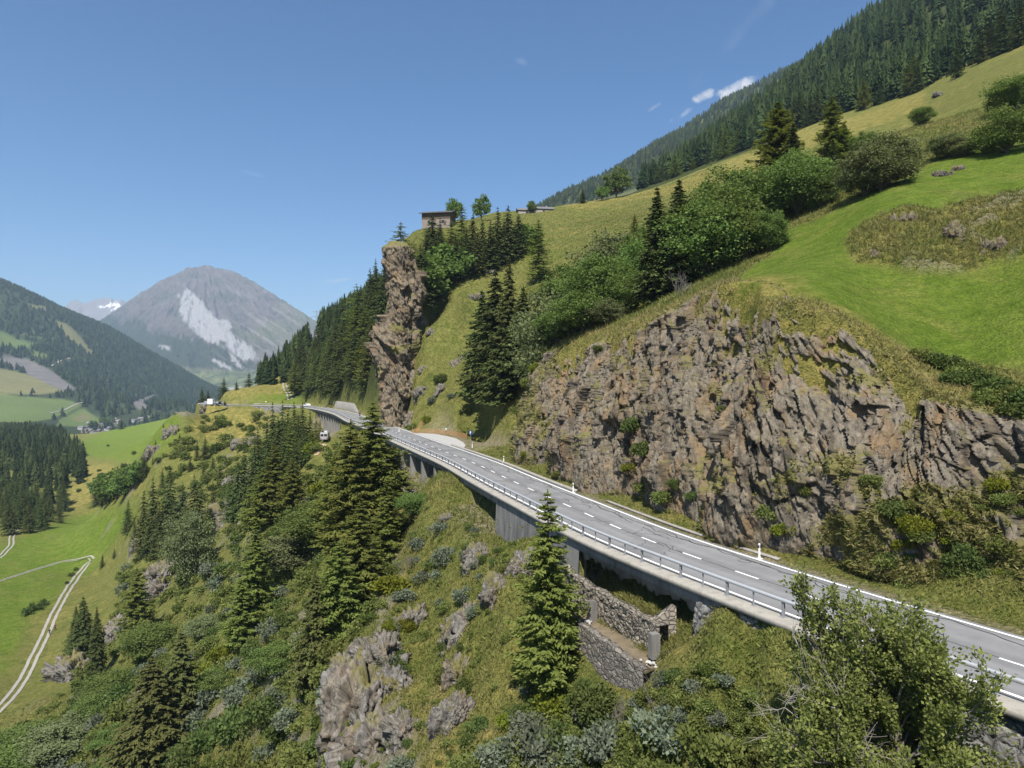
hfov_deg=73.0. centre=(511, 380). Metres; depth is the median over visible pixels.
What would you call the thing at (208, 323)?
pyramid mountain
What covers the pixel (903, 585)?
shrub
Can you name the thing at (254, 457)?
spruce tree
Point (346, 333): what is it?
spruce tree
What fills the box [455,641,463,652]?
shrub
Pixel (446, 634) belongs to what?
rock outcrop
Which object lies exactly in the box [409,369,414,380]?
rock outcrop
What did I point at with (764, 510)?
shrub
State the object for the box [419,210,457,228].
wooden barn
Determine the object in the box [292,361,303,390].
spruce tree
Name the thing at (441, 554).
shrub
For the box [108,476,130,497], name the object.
broadleaf tree
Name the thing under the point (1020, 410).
shrub
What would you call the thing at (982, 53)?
spruce tree
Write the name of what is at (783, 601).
guard rail
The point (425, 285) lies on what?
spruce tree
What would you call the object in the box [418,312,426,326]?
rock outcrop
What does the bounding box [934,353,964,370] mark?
shrub
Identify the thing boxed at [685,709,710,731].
shrub
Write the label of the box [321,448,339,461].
shrub
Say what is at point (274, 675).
shrub
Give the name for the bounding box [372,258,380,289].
spruce tree
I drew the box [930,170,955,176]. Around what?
boulder
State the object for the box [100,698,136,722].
shrub
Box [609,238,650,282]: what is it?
broadleaf tree
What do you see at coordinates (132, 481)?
broadleaf tree
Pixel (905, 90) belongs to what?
spruce tree
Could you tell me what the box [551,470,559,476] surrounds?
shrub
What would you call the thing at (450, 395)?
shrub
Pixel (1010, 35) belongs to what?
larch tree
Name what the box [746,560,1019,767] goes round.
willow tree
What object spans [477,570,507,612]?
rock outcrop
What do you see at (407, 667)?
shrub
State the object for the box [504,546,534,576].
rock outcrop
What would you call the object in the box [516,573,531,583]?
shrub
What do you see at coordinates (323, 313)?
hill forest
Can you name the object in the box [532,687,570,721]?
shrub
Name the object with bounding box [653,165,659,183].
spruce tree
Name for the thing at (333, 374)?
spruce tree
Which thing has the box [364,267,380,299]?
spruce tree
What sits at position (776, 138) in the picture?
spruce tree
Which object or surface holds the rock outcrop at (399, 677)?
on the hillside terrain at (968, 314)
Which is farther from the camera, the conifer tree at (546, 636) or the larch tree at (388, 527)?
the larch tree at (388, 527)
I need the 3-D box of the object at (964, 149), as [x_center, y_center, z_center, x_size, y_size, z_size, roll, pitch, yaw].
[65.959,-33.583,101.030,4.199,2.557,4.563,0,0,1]
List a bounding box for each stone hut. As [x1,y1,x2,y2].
[516,208,533,213]
[534,206,553,212]
[564,564,675,691]
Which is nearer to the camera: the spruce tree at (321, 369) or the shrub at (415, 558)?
the shrub at (415, 558)
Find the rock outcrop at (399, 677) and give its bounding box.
[373,664,414,705]
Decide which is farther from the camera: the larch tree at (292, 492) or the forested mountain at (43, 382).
the forested mountain at (43, 382)
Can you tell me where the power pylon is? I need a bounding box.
[254,339,268,366]
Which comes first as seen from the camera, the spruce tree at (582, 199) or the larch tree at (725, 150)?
the spruce tree at (582, 199)
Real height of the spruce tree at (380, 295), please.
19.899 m
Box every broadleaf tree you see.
[0,715,72,763]
[0,720,42,747]
[0,739,58,767]
[11,706,104,767]
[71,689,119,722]
[73,663,142,707]
[84,723,126,752]
[85,476,106,498]
[87,467,122,495]
[91,483,115,500]
[100,477,121,499]
[104,621,179,659]
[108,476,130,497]
[113,465,132,491]
[121,469,139,487]
[122,460,149,479]
[157,509,224,581]
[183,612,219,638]
[189,665,232,691]
[214,619,256,640]
[233,534,322,573]
[240,640,294,678]
[271,499,334,544]
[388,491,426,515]
[415,251,455,305]
[419,242,477,285]
[444,198,463,215]
[470,193,491,219]
[505,284,585,379]
[510,223,544,252]
[524,261,579,308]
[525,310,573,342]
[526,201,536,212]
[540,287,632,331]
[551,251,638,317]
[552,297,594,333]
[560,227,640,283]
[582,298,629,323]
[594,186,610,200]
[601,166,633,197]
[601,272,640,310]
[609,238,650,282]
[611,213,666,257]
[652,196,760,277]
[653,179,774,269]
[686,163,789,216]
[723,207,778,260]
[734,165,797,212]
[749,208,793,250]
[751,145,846,215]
[798,167,845,208]
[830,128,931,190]
[830,146,894,195]
[845,130,885,151]
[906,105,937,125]
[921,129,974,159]
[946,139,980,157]
[966,102,1023,153]
[977,73,1023,113]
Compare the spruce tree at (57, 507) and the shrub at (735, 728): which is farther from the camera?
the spruce tree at (57, 507)
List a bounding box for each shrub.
[13,719,32,727]
[21,607,33,616]
[26,601,46,610]
[38,598,49,605]
[41,754,80,767]
[65,699,80,712]
[68,669,107,694]
[69,758,94,767]
[70,661,90,678]
[81,721,123,754]
[82,712,117,735]
[90,756,112,767]
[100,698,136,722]
[101,682,135,707]
[113,570,129,582]
[115,583,129,595]
[115,623,127,634]
[119,563,130,570]
[120,648,132,658]
[128,662,156,682]
[152,647,169,657]
[154,457,161,462]
[156,655,172,665]
[161,735,201,767]
[164,614,175,618]
[170,756,199,767]
[173,572,188,585]
[178,707,207,731]
[187,480,204,490]
[189,673,227,709]
[189,716,218,753]
[190,661,211,675]
[194,634,220,648]
[196,561,217,578]
[202,626,220,635]
[204,602,216,613]
[204,646,230,666]
[205,484,218,490]
[205,573,223,594]
[209,703,246,746]
[210,448,219,453]
[212,561,236,575]
[213,488,224,498]
[215,612,228,621]
[217,671,233,687]
[217,676,251,707]
[222,607,232,617]
[222,741,258,767]
[224,657,243,671]
[226,527,237,533]
[227,532,246,542]
[229,636,250,652]
[231,545,247,557]
[231,574,241,582]
[231,704,257,737]
[234,557,249,576]
[237,640,264,665]
[241,523,259,532]
[242,689,288,725]
[243,661,263,685]
[246,754,278,767]
[251,616,284,639]
[252,741,274,761]
[257,423,268,429]
[259,723,287,748]
[261,684,290,709]
[263,658,287,679]
[268,597,285,608]
[270,700,303,731]
[272,611,299,627]
[273,519,287,532]
[273,585,288,596]
[278,568,295,581]
[279,742,312,767]
[289,630,306,648]
[292,563,320,585]
[296,452,312,465]
[300,730,319,754]
[301,441,318,452]
[301,472,320,483]
[301,599,309,612]
[303,652,333,687]
[304,533,315,546]
[306,481,328,494]
[310,548,332,565]
[314,634,345,662]
[314,685,320,703]
[316,557,333,578]
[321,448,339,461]
[337,748,356,767]
[368,574,410,596]
[374,654,396,666]
[380,620,396,631]
[383,561,403,575]
[385,753,414,767]
[391,588,417,602]
[391,660,410,673]
[393,623,402,629]
[393,702,407,712]
[394,649,405,662]
[395,617,416,632]
[400,737,413,748]
[407,422,416,429]
[407,537,424,549]
[411,556,419,563]
[411,570,429,583]
[419,415,431,423]
[420,559,434,568]
[426,396,436,403]
[427,521,450,535]
[428,569,440,580]
[429,546,455,565]
[432,373,447,382]
[432,667,444,683]
[433,598,443,605]
[436,600,450,613]
[436,640,446,655]
[442,740,489,767]
[443,749,452,757]
[447,393,455,398]
[450,584,471,603]
[454,677,473,693]
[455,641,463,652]
[457,733,476,745]
[461,715,488,733]
[463,408,471,413]
[464,523,474,529]
[464,604,478,618]
[468,562,476,567]
[469,526,479,532]
[470,736,524,767]
[475,573,483,579]
[476,554,487,563]
[487,558,496,565]
[492,547,503,554]
[495,564,506,573]
[495,713,513,731]
[502,708,511,714]
[502,720,561,767]
[506,710,549,739]
[508,405,518,413]
[510,702,523,712]
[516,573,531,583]
[518,378,530,387]
[518,686,530,694]
[528,362,538,371]
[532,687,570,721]
[532,719,580,753]
[540,751,574,767]
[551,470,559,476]
[554,735,595,767]
[565,679,620,721]
[571,710,586,726]
[573,677,593,687]
[578,714,627,763]
[584,710,614,731]
[588,763,601,767]
[593,345,603,351]
[619,462,635,472]
[620,415,641,433]
[627,696,642,713]
[627,704,686,759]
[629,441,648,456]
[632,480,645,493]
[634,755,663,767]
[635,684,652,699]
[648,669,669,688]
[649,490,672,504]
[652,705,672,719]
[656,688,676,707]
[661,666,681,683]
[665,478,678,489]
[670,722,745,767]
[671,705,687,723]
[681,678,701,694]
[681,691,701,708]
[682,668,700,680]
[683,491,696,500]
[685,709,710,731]
[695,697,719,714]
[704,709,727,726]
[710,671,735,686]
[713,730,735,743]
[715,405,725,411]
[720,706,741,724]
[728,720,749,739]
[734,702,748,720]
[740,687,761,706]
[740,749,759,767]
[741,734,760,754]
[748,743,775,764]
[752,503,776,522]
[753,712,775,731]
[760,761,778,767]
[764,726,791,749]
[769,522,795,536]
[776,751,801,767]
[797,485,813,496]
[856,473,886,488]
[871,554,896,570]
[874,498,909,520]
[881,558,897,568]
[882,552,898,563]
[889,538,917,553]
[892,523,907,535]
[892,578,915,588]
[894,514,918,527]
[897,514,937,536]
[901,553,920,563]
[902,500,919,510]
[905,526,936,544]
[908,346,931,360]
[921,352,948,366]
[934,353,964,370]
[938,371,971,384]
[939,548,975,572]
[940,536,956,544]
[941,508,964,521]
[941,563,964,576]
[942,360,977,374]
[948,542,979,561]
[951,550,973,568]
[956,566,977,578]
[958,367,999,383]
[967,554,994,568]
[969,387,1006,406]
[970,375,1020,396]
[971,565,990,578]
[973,502,988,512]
[977,533,1015,554]
[982,475,1011,491]
[988,492,1020,506]
[992,567,1003,574]
[994,402,1019,417]
[998,382,1023,402]
[1001,569,1015,577]
[1005,387,1023,403]
[1008,489,1023,503]
[1009,401,1023,420]
[1009,506,1023,515]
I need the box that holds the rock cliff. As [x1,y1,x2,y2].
[509,280,1023,584]
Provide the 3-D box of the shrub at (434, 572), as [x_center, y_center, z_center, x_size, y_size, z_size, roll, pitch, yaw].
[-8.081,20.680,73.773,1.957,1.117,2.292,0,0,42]
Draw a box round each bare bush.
[393,553,416,572]
[610,694,629,723]
[634,675,669,708]
[667,271,696,294]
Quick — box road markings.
[198,403,1023,698]
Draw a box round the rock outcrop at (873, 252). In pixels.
[867,249,879,257]
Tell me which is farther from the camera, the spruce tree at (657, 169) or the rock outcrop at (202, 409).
the spruce tree at (657, 169)
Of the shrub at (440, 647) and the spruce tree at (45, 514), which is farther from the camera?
the spruce tree at (45, 514)
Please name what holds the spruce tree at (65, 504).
on the hillside terrain at (968, 314)
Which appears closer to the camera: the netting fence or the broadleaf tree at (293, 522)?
the broadleaf tree at (293, 522)
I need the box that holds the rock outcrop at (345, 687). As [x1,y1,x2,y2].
[314,652,388,767]
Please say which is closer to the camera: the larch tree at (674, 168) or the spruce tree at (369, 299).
the spruce tree at (369, 299)
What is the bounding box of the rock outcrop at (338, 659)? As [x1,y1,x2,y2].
[314,651,351,715]
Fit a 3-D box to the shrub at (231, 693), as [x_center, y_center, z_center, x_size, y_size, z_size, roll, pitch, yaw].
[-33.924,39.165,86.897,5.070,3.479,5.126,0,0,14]
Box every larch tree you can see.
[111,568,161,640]
[202,502,216,535]
[216,579,259,646]
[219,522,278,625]
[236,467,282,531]
[248,446,286,521]
[267,458,309,514]
[279,419,299,463]
[281,361,303,396]
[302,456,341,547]
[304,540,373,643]
[305,362,316,389]
[307,413,320,443]
[312,419,381,561]
[313,420,324,442]
[317,501,388,607]
[340,341,350,378]
[340,400,412,519]
[342,283,363,319]
[342,306,362,343]
[343,318,355,349]
[348,339,364,372]
[350,339,362,373]
[351,309,371,344]
[351,333,372,385]
[360,321,372,363]
[367,292,378,321]
[368,477,407,561]
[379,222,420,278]
[381,444,417,497]
[437,222,459,260]
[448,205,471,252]
[524,219,559,282]
[629,214,639,235]
[655,166,662,182]
[667,153,682,176]
[689,157,696,169]
[717,126,733,156]
[732,127,743,152]
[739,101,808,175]
[808,96,851,158]
[826,124,855,158]
[854,76,873,109]
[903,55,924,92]
[1006,20,1015,48]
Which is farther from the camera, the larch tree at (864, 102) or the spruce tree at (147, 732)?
the larch tree at (864, 102)
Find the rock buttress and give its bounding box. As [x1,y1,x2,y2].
[364,241,427,426]
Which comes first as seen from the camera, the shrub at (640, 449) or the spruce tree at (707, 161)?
the shrub at (640, 449)
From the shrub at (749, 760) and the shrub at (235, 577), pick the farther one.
the shrub at (235, 577)
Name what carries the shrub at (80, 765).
on the hillside terrain at (968, 314)
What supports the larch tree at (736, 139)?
on the hillside terrain at (968, 314)
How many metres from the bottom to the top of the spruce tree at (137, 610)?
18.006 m
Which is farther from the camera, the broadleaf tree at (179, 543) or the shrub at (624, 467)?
the broadleaf tree at (179, 543)
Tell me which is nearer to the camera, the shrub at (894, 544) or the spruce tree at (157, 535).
the shrub at (894, 544)
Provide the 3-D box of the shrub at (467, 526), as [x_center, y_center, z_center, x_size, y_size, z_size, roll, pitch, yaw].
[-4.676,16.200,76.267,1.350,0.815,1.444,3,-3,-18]
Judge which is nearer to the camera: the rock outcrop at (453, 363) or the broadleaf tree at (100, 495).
the rock outcrop at (453, 363)
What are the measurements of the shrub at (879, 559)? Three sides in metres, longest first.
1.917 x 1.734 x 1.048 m
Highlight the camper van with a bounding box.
[320,431,329,440]
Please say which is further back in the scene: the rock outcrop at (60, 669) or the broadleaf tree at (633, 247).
the rock outcrop at (60, 669)
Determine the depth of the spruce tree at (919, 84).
301.57 m
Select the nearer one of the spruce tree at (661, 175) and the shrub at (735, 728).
the shrub at (735, 728)
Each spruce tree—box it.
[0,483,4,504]
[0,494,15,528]
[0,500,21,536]
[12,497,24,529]
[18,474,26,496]
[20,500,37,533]
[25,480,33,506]
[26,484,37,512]
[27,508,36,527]
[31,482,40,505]
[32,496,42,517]
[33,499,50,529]
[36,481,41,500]
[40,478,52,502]
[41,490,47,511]
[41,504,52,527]
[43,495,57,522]
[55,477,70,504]
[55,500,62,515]
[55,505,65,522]
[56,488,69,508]
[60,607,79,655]
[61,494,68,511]
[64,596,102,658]
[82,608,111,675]
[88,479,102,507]
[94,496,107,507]
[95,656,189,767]
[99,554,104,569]
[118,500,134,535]
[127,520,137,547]
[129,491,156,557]
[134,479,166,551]
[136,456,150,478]
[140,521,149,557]
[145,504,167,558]
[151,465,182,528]
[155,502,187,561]
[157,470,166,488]
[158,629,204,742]
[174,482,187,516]
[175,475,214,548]
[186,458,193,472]
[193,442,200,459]
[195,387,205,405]
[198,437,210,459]
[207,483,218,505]
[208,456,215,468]
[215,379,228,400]
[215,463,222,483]
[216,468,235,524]
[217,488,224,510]
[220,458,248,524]
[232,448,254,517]
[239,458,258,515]
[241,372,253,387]
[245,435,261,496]
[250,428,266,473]
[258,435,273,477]
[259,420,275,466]
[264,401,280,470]
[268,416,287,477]
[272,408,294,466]
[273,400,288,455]
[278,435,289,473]
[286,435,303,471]
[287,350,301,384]
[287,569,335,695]
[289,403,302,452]
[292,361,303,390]
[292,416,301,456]
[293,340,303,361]
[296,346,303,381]
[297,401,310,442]
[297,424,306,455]
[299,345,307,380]
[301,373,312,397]
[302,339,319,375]
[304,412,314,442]
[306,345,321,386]
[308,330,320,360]
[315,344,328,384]
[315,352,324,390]
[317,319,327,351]
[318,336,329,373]
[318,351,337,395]
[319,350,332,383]
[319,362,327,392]
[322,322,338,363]
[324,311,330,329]
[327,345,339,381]
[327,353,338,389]
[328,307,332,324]
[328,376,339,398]
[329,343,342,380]
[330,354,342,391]
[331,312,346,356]
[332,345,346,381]
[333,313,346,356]
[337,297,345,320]
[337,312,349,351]
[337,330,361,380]
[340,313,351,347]
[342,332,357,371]
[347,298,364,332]
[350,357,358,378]
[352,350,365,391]
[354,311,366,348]
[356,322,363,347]
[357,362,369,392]
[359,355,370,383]
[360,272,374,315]
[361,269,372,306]
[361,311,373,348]
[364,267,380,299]
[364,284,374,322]
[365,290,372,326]
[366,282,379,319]
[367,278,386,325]
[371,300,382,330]
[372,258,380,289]
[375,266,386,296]
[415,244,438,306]
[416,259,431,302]
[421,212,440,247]
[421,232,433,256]
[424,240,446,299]
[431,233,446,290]
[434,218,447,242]
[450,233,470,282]
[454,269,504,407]
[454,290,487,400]
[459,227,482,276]
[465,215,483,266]
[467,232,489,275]
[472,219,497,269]
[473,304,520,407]
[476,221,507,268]
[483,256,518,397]
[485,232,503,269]
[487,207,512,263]
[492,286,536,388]
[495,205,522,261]
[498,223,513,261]
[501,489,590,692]
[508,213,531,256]
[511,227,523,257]
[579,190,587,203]
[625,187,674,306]
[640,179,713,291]
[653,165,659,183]
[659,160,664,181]
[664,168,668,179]
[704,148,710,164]
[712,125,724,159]
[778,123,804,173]
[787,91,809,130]
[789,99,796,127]
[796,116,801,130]
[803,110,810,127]
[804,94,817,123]
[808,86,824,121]
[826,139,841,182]
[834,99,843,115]
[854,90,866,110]
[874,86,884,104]
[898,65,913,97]
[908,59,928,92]
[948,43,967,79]
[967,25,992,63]
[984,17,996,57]
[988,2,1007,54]
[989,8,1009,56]
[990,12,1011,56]
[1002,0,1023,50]
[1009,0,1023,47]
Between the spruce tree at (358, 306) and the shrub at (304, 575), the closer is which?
the shrub at (304, 575)
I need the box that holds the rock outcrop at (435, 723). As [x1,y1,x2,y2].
[425,687,475,741]
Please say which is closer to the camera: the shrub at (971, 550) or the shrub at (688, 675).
the shrub at (688, 675)
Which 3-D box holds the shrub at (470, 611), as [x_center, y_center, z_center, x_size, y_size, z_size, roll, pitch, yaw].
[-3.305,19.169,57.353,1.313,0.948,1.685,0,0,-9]
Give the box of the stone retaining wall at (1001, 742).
[693,600,1023,767]
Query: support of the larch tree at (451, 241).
on the hillside terrain at (968, 314)
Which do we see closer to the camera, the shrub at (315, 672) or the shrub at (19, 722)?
the shrub at (315, 672)
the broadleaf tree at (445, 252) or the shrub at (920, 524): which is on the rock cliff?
the shrub at (920, 524)
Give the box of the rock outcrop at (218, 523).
[210,515,226,535]
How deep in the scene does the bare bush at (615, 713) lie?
39.69 m
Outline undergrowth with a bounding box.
[32,410,781,767]
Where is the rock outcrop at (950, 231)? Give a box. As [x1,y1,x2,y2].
[935,219,965,241]
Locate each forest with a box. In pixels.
[0,278,229,429]
[0,420,91,502]
[254,321,312,383]
[315,272,383,350]
[530,58,802,207]
[636,0,1023,189]
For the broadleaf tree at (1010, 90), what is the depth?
126.97 m
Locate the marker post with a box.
[756,543,762,558]
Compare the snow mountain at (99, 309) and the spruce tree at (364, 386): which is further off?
the snow mountain at (99, 309)
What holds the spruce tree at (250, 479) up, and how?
on the hillside terrain at (968, 314)
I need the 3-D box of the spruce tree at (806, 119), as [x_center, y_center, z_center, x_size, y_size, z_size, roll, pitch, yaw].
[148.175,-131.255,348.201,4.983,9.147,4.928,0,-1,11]
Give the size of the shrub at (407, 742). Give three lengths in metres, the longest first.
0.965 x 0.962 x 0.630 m
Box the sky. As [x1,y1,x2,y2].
[0,0,880,389]
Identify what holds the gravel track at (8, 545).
on the hillside terrain at (968, 314)
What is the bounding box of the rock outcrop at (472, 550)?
[459,541,496,576]
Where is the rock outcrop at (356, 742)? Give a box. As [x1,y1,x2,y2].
[324,701,391,767]
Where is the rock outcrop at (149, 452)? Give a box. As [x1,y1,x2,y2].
[143,444,160,460]
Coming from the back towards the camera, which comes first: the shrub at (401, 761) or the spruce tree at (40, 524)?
the spruce tree at (40, 524)
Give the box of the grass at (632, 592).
[0,104,1023,767]
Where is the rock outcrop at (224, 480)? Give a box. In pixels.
[221,475,240,484]
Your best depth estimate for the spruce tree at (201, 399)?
394.29 m
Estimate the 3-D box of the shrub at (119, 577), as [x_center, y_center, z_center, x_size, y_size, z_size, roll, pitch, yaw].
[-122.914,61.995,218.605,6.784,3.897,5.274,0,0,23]
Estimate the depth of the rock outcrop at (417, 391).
180.24 m
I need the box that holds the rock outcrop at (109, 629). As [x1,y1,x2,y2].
[103,613,127,643]
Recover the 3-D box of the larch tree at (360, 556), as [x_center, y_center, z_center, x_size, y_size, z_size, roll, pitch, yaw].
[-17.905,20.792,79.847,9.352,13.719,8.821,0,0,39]
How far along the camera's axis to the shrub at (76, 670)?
160.42 m
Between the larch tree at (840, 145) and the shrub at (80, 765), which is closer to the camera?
the shrub at (80, 765)
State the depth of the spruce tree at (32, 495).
410.95 m
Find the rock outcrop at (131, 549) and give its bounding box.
[128,538,139,557]
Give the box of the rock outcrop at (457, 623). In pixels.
[449,599,476,649]
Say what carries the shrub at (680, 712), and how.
on the hillside terrain at (968, 314)
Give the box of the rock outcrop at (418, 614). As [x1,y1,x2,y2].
[393,602,427,629]
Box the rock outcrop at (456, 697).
[442,691,469,727]
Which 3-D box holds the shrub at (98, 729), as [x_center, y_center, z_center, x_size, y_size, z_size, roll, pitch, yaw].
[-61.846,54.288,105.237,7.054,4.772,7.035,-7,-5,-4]
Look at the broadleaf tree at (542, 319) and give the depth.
108.57 m
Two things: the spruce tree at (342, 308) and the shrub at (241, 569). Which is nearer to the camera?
the shrub at (241, 569)
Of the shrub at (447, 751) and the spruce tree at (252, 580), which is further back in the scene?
the spruce tree at (252, 580)
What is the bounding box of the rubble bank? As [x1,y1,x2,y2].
[225,406,281,413]
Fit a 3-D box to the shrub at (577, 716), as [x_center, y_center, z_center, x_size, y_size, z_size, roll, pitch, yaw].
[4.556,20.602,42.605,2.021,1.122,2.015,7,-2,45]
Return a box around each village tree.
[98,417,110,424]
[118,418,124,428]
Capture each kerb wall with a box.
[451,444,577,492]
[606,500,780,560]
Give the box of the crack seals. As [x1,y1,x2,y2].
[396,432,1022,661]
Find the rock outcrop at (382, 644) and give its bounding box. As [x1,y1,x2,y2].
[346,629,411,669]
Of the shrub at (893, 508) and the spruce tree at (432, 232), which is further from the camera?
the spruce tree at (432, 232)
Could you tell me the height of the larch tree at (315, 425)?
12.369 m
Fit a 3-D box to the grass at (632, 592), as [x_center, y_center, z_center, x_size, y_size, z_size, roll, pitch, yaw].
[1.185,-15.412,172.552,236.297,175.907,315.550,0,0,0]
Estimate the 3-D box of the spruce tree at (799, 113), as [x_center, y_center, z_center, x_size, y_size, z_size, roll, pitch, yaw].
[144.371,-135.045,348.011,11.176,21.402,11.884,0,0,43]
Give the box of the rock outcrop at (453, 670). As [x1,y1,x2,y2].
[440,651,469,693]
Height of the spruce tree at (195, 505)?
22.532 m
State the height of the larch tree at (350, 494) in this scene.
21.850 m
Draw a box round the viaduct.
[252,405,1023,721]
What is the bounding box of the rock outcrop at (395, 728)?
[370,705,419,759]
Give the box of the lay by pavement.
[416,433,465,447]
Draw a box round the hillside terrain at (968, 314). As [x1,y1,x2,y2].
[0,0,1023,767]
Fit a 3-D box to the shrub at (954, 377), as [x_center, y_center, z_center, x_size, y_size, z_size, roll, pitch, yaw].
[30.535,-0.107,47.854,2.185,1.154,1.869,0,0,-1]
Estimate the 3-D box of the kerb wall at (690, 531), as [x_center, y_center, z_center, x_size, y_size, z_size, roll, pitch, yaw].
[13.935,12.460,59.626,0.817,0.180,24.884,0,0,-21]
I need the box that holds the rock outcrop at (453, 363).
[449,356,463,366]
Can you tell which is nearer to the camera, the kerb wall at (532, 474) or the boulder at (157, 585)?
the kerb wall at (532, 474)
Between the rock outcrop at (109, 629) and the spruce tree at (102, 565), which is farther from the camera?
the spruce tree at (102, 565)
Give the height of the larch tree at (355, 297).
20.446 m
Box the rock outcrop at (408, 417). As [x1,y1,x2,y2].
[402,410,412,427]
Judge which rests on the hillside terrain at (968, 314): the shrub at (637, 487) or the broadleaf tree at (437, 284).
the broadleaf tree at (437, 284)
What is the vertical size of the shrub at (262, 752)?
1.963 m
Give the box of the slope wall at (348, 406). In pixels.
[335,401,358,412]
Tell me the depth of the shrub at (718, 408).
58.10 m
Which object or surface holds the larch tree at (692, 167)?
on the hillside terrain at (968, 314)
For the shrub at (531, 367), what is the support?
on the rock cliff
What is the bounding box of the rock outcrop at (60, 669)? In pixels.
[39,647,90,682]
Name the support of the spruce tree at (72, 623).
on the hillside terrain at (968, 314)
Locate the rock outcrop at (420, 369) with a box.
[417,365,427,374]
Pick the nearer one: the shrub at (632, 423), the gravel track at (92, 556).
the shrub at (632, 423)
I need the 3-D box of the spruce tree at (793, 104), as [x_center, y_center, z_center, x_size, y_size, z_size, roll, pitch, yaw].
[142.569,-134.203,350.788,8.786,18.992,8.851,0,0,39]
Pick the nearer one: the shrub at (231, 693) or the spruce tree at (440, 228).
the shrub at (231, 693)
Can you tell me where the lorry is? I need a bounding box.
[204,399,226,405]
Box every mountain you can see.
[0,287,221,433]
[65,297,126,320]
[100,265,316,387]
[558,74,782,204]
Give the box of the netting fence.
[412,426,466,438]
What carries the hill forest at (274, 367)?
on the hillside terrain at (968, 314)
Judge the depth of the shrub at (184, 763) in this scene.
81.80 m
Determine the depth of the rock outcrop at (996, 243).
66.88 m
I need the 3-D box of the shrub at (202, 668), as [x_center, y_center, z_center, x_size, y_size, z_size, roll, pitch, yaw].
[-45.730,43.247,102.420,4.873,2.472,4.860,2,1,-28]
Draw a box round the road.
[199,401,1023,700]
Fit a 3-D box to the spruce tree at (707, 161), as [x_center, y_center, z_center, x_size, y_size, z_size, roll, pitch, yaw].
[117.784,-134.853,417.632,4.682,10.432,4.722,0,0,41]
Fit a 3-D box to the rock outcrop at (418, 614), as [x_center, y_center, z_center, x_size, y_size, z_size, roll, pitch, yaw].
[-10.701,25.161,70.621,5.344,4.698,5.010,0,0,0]
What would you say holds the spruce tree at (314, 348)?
on the hillside terrain at (968, 314)
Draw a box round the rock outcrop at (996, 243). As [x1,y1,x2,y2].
[976,235,1008,253]
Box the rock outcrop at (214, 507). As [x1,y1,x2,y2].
[204,498,239,518]
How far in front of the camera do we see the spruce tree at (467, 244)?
221.71 m
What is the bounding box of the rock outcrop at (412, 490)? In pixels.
[394,485,417,497]
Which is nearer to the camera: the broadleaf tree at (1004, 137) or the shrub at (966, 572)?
the shrub at (966, 572)
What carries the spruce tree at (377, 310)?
on the hillside terrain at (968, 314)
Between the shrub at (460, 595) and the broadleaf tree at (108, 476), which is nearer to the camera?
the shrub at (460, 595)
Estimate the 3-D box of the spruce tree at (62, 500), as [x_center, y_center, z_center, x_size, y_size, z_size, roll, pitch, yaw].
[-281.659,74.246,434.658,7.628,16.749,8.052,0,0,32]
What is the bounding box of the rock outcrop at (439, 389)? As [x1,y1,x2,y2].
[433,383,445,397]
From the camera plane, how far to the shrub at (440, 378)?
179.73 m
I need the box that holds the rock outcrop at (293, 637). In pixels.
[290,629,301,648]
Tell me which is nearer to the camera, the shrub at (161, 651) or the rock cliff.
the rock cliff
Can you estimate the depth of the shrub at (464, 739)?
45.10 m
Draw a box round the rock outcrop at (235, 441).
[229,434,264,449]
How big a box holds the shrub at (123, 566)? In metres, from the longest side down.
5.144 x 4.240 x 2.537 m
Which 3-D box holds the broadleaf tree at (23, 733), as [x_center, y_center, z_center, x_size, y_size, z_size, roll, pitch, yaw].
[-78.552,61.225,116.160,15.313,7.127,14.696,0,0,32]
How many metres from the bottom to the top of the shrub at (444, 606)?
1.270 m
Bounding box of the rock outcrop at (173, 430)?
[161,424,179,439]
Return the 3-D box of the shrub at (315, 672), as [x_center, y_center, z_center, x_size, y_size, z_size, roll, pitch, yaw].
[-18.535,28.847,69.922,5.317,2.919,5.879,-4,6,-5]
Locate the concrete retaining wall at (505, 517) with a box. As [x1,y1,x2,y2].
[495,502,585,577]
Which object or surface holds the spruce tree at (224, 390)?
on the hillside terrain at (968, 314)
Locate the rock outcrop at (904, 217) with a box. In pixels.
[888,211,918,221]
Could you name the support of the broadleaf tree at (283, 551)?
on the hillside terrain at (968, 314)
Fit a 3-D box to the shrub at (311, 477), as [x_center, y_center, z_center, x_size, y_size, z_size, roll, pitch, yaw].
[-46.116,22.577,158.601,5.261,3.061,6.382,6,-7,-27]
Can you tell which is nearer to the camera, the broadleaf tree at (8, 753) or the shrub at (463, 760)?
the shrub at (463, 760)
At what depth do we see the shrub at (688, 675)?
36.46 m
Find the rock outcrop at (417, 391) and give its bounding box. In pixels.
[411,385,428,404]
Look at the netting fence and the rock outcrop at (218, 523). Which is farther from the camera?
the rock outcrop at (218, 523)
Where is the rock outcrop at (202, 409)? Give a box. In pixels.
[199,404,206,413]
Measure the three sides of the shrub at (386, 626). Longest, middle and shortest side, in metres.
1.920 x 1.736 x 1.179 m
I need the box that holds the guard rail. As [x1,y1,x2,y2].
[253,403,1023,696]
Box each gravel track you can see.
[0,529,18,557]
[0,555,94,581]
[0,561,90,712]
[282,379,292,399]
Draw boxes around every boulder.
[142,577,171,599]
[143,558,182,580]
[425,328,434,336]
[438,512,452,522]
[468,293,484,300]
[485,268,494,273]
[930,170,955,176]
[931,91,942,97]
[951,165,964,170]
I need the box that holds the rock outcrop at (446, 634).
[436,613,452,661]

